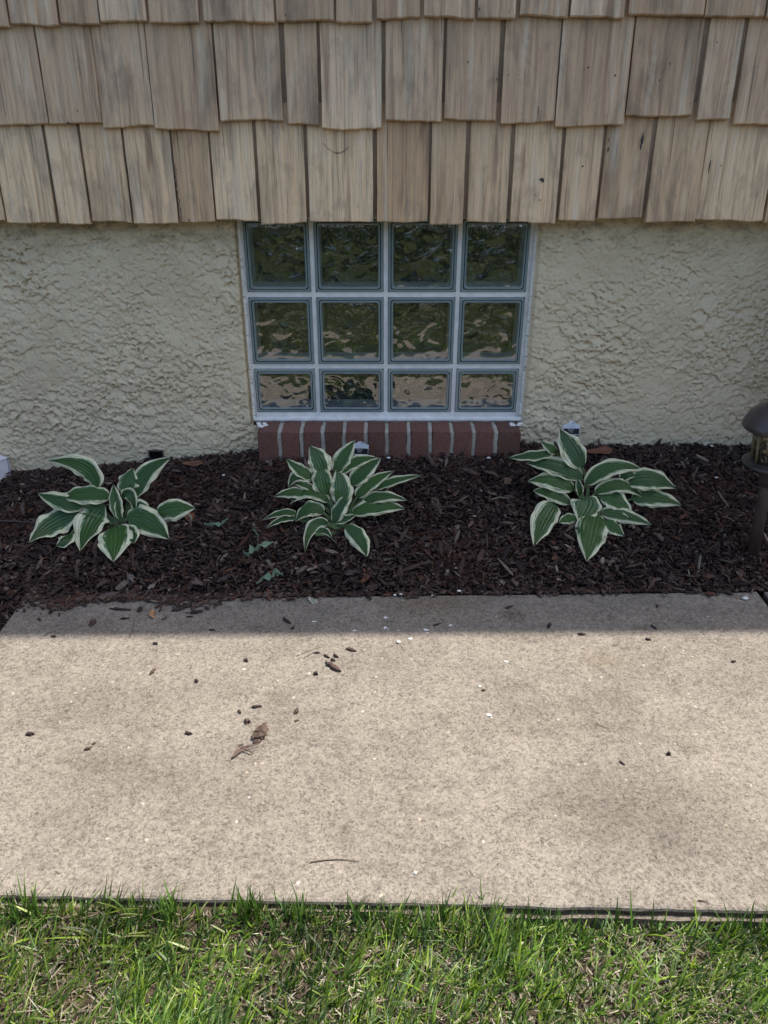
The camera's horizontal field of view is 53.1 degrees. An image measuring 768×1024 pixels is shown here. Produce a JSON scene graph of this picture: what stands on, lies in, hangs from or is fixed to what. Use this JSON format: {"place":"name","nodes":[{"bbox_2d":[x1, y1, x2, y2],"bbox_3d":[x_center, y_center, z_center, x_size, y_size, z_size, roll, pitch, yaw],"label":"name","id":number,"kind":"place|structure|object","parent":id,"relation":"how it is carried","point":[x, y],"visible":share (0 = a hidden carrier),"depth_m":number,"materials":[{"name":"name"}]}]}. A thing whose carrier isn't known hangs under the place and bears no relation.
{"place":"outdoors","nodes":[
{"label":"outdoors","id":0,"kind":"place"},
{"bbox_2d":[0,592,767,930],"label":"path","id":1,"kind":"structure","parent":0,"point":[388,764],"depth_m":1.48,"materials":[{"name":"concrete"}]},
{"bbox_2d":[25,731,34,735],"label":"bark chip","id":2,"kind":"object","parent":1,"relation":"on","point":[30,733],"visible":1,"depth_m":1.53,"materials":[{"name":"brown wood"}]},
{"bbox_2d":[89,619,95,626],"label":"bark chip","id":3,"kind":"object","parent":1,"relation":"on","point":[92,622],"visible":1,"depth_m":1.86,"materials":[{"name":"brown wood"}]},
{"bbox_2d":[109,607,130,610],"bbox_3d":[-0.657,0.240,1.913,0.059,0.006,0.009,2,28,4],"label":"bark chip","id":4,"kind":"object","parent":1,"relation":"on","point":[117,608],"visible":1,"depth_m":1.91,"materials":[{"name":"brown wood"}]},
{"bbox_2d":[149,609,154,617],"bbox_3d":[-0.573,0.248,1.895,0.015,0.011,0.043,-7,28,-12],"label":"leaf scrap","id":5,"kind":"object","parent":1,"relation":"on","point":[151,613],"visible":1,"depth_m":1.89,"materials":[{"name":"orange plant"}]},
{"bbox_2d":[172,606,187,611],"bbox_3d":[-0.508,0.239,1.912,0.040,0.008,0.016,-14,30,-24],"label":"bark chip","id":6,"kind":"object","parent":1,"relation":"on","point":[179,608],"visible":1,"depth_m":1.91,"materials":[{"name":"brown wood"}]},
{"bbox_2d":[231,743,259,757],"bbox_3d":[-0.268,0.461,1.487,0.050,0.006,0.040,0,28,0],"label":"twig bundle","id":7,"kind":"object","parent":1,"relation":"on","point":[236,752],"visible":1,"depth_m":1.49,"materials":[{"name":"brown plant"}]},
{"bbox_2d":[252,722,268,743],"bbox_3d":[-0.244,0.437,1.522,0.044,0.017,0.030,-20,33,-33],"label":"dead leaf","id":8,"kind":"object","parent":1,"relation":"on","point":[260,732],"visible":1,"depth_m":1.52,"materials":[{"name":"brown plant"}]},
{"bbox_2d":[308,597,316,603],"bbox_3d":[-0.181,0.222,1.944,0.037,0.011,0.017,13,30,23],"label":"leaf scrap","id":9,"kind":"object","parent":1,"relation":"on","point":[312,601],"visible":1,"depth_m":1.94,"materials":[{"name":"plant"}]},
{"bbox_2d":[325,661,340,671],"bbox_3d":[-0.112,0.342,1.714,0.054,0.009,0.018,23,35,37],"label":"bark chip","id":10,"kind":"object","parent":1,"relation":"on","point":[333,666],"visible":1,"depth_m":1.71,"materials":[{"name":"brown wood"}]},
{"bbox_2d":[310,859,355,862],"bbox_3d":[-0.082,0.576,1.271,0.080,0.002,0.007,0,28,0],"label":"twig","id":11,"kind":"object","parent":1,"relation":"on","point":[330,859],"visible":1,"depth_m":1.27,"materials":[{"name":"grey wood"}]},
{"bbox_2d":[0,866,767,1023],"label":"grass","id":12,"kind":"structure","parent":0,"point":[502,953],"depth_m":1.14,"materials":[{"name":"green plant"}]},
{"bbox_2d":[0,438,767,630],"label":"mulch","id":13,"kind":"object","parent":0,"point":[31,589],"visible":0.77,"depth_m":2.08,"materials":[{"name":"brown wood"}]},
{"bbox_2d":[0,520,35,522],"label":"twig","id":14,"kind":"object","parent":13,"relation":"on","point":[15,521],"visible":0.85,"depth_m":2.17,"materials":[{"name":"brown wood"}]},
{"bbox_2d":[96,591,120,598],"bbox_3d":[-0.704,0.209,1.960,0.065,0.006,0.028,-15,31,-26],"label":"bark chip","id":15,"kind":"object","parent":13,"relation":"on","point":[105,595],"visible":1,"depth_m":1.95,"materials":[{"name":"wood"}]},
{"bbox_2d":[29,454,194,561],"bbox_3d":[-0.747,-0.015,2.085,0.442,0.209,0.240,0,28,0],"label":"hosta","id":16,"kind":"object","parent":13,"relation":"on","point":[89,520],"visible":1,"depth_m":2.14,"materials":[{"name":"green plant"}]},
{"bbox_2d":[127,573,134,581],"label":"bark chip","id":17,"kind":"object","parent":13,"relation":"on","point":[130,576],"visible":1,"depth_m":2.00,"materials":[{"name":"wood"}]},
{"bbox_2d":[185,512,193,520],"bbox_3d":[-0.541,0.010,2.144,0.026,0.015,0.042,0,28,0],"label":"leaf scrap","id":18,"kind":"object","parent":13,"relation":"on","point":[192,513],"visible":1,"depth_m":2.14,"materials":[{"name":"brown plant"}]},
{"bbox_2d":[182,460,202,465],"bbox_3d":[-0.580,-0.149,2.317,0.076,0.013,0.020,4,28,8],"label":"leaf scrap","id":19,"kind":"object","parent":13,"relation":"on","point":[195,463],"visible":1,"depth_m":2.31,"materials":[{"name":"brown plant"}]},
{"bbox_2d":[190,577,202,585],"bbox_3d":[-0.486,0.179,1.990,0.051,0.006,0.026,23,35,37],"label":"bark chip","id":20,"kind":"object","parent":13,"relation":"on","point":[196,581],"visible":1,"depth_m":1.98,"materials":[{"name":"wood"}]},
{"bbox_2d":[204,518,227,525],"bbox_3d":[-0.462,0.030,2.114,0.065,0.017,0.019,-6,28,-12],"label":"fallen leaf","id":21,"kind":"object","parent":13,"relation":"on","point":[215,523],"visible":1,"depth_m":2.11,"materials":[{"name":"green plant"}]},
{"bbox_2d":[216,572,234,581],"bbox_3d":[-0.411,0.168,1.995,0.020,0.006,0.058,24,36,38],"label":"bark chip","id":22,"kind":"object","parent":13,"relation":"on","point":[222,578],"visible":1,"depth_m":1.99,"materials":[{"name":"brown wood"}]},
{"bbox_2d":[243,541,272,556],"bbox_3d":[-0.334,0.098,2.052,0.083,0.035,0.018,-9,29,-17],"label":"fallen leaf","id":23,"kind":"object","parent":13,"relation":"on","point":[265,544],"visible":1,"depth_m":2.05,"materials":[{"name":"green plant"}]},
{"bbox_2d":[256,568,282,583],"bbox_3d":[-0.297,0.163,1.992,0.072,0.037,0.010,-12,30,-21],"label":"fallen leaf","id":24,"kind":"object","parent":13,"relation":"on","point":[268,576],"visible":1,"depth_m":1.99,"materials":[{"name":"green plant"}]},
{"bbox_2d":[321,564,331,572],"bbox_3d":[-0.150,0.144,2.015,0.021,0.006,0.054,-18,32,-30],"label":"bark chip","id":25,"kind":"object","parent":13,"relation":"on","point":[326,568],"visible":1,"depth_m":2.01,"materials":[{"name":"brown wood"}]},
{"bbox_2d":[263,440,421,556],"bbox_3d":[-0.114,-0.039,2.064,0.436,0.243,0.220,0,28,0],"label":"hosta","id":26,"kind":"object","parent":13,"relation":"on","point":[329,490],"visible":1,"depth_m":2.10,"materials":[{"name":"green plant"}]},
{"bbox_2d":[344,570,358,574],"bbox_3d":[-0.084,0.156,2.004,0.044,0.006,0.022,-4,28,-8],"label":"bark chip","id":27,"kind":"object","parent":13,"relation":"on","point":[349,572],"visible":1,"depth_m":2.00,"materials":[{"name":"brown wood"}]},
{"bbox_2d":[353,441,368,455],"bbox_3d":[-0.073,-0.125,2.270,0.052,0.170,0.006,1,16,-5],"label":"plant tag","id":28,"kind":"object","parent":13,"relation":"on","point":[361,448],"visible":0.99,"depth_m":2.25,"materials":[{"name":"plastic"}]},
{"bbox_2d":[485,470,496,474],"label":"bark chip","id":29,"kind":"object","parent":13,"relation":"on","point":[492,472],"visible":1,"depth_m":2.23,"materials":[{"name":"brown wood"}]},
{"bbox_2d":[504,477,511,483],"bbox_3d":[0.356,-0.092,2.215,0.025,0.016,0.026,15,31,27],"label":"leaf scrap","id":30,"kind":"object","parent":13,"relation":"on","point":[507,480],"visible":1,"depth_m":2.21,"materials":[{"name":"brown plant"}]},
{"bbox_2d":[563,421,579,436],"bbox_3d":[0.551,-0.183,2.279,0.052,0.170,0.006,0,12,-4],"label":"plant tag","id":31,"kind":"object","parent":13,"relation":"on","point":[572,428],"visible":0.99,"depth_m":2.26,"materials":[{"name":"plastic"}]},
{"bbox_2d":[509,429,681,561],"bbox_3d":[0.587,-0.050,2.084,0.480,0.265,0.275,0,28,0],"label":"hosta","id":32,"kind":"object","parent":13,"relation":"on","point":[563,470],"visible":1,"depth_m":2.14,"materials":[{"name":"green plant"}]},
{"bbox_2d":[587,446,612,453],"bbox_3d":[0.647,-0.186,2.307,0.092,0.016,0.036,-4,28,-8],"label":"leaf scrap","id":33,"kind":"object","parent":13,"relation":"on","point":[604,450],"visible":0.98,"depth_m":2.30,"materials":[{"name":"brown plant"}]},
{"bbox_2d":[657,532,663,541],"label":"bark chip","id":34,"kind":"object","parent":13,"relation":"on","point":[660,536],"visible":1,"depth_m":2.08,"materials":[{"name":"brown wood"}]},
{"bbox_2d":[741,401,767,559],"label":"path light","id":35,"kind":"object","parent":13,"relation":"on","point":[754,422],"visible":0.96,"depth_m":1.93,"materials":[{"name":"brown metal"}]},
{"label":"ground","id":36,"kind":"structure","parent":0,"visible":0},
{"bbox_2d":[0,0,767,473],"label":"house","id":37,"kind":"structure","parent":36,"relation":"on","point":[298,228],"depth_m":2.07,"materials":[{"name":"paint"}]},
{"bbox_2d":[0,455,10,481],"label":"downspout end","id":38,"kind":"object","parent":37,"relation":"attached to","point":[4,465],"visible":0.6,"depth_m":2.36,"materials":[{"name":"white plastic"}]},
{"bbox_2d":[237,218,537,421],"bbox_3d":[0.010,-0.565,2.250,0.828,0.600,0.116,0,28,0],"label":"window","id":39,"kind":"structure","parent":37,"relation":"in","point":[424,269],"depth_m":2.26,"materials":[{"name":"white glass"}]}
]}

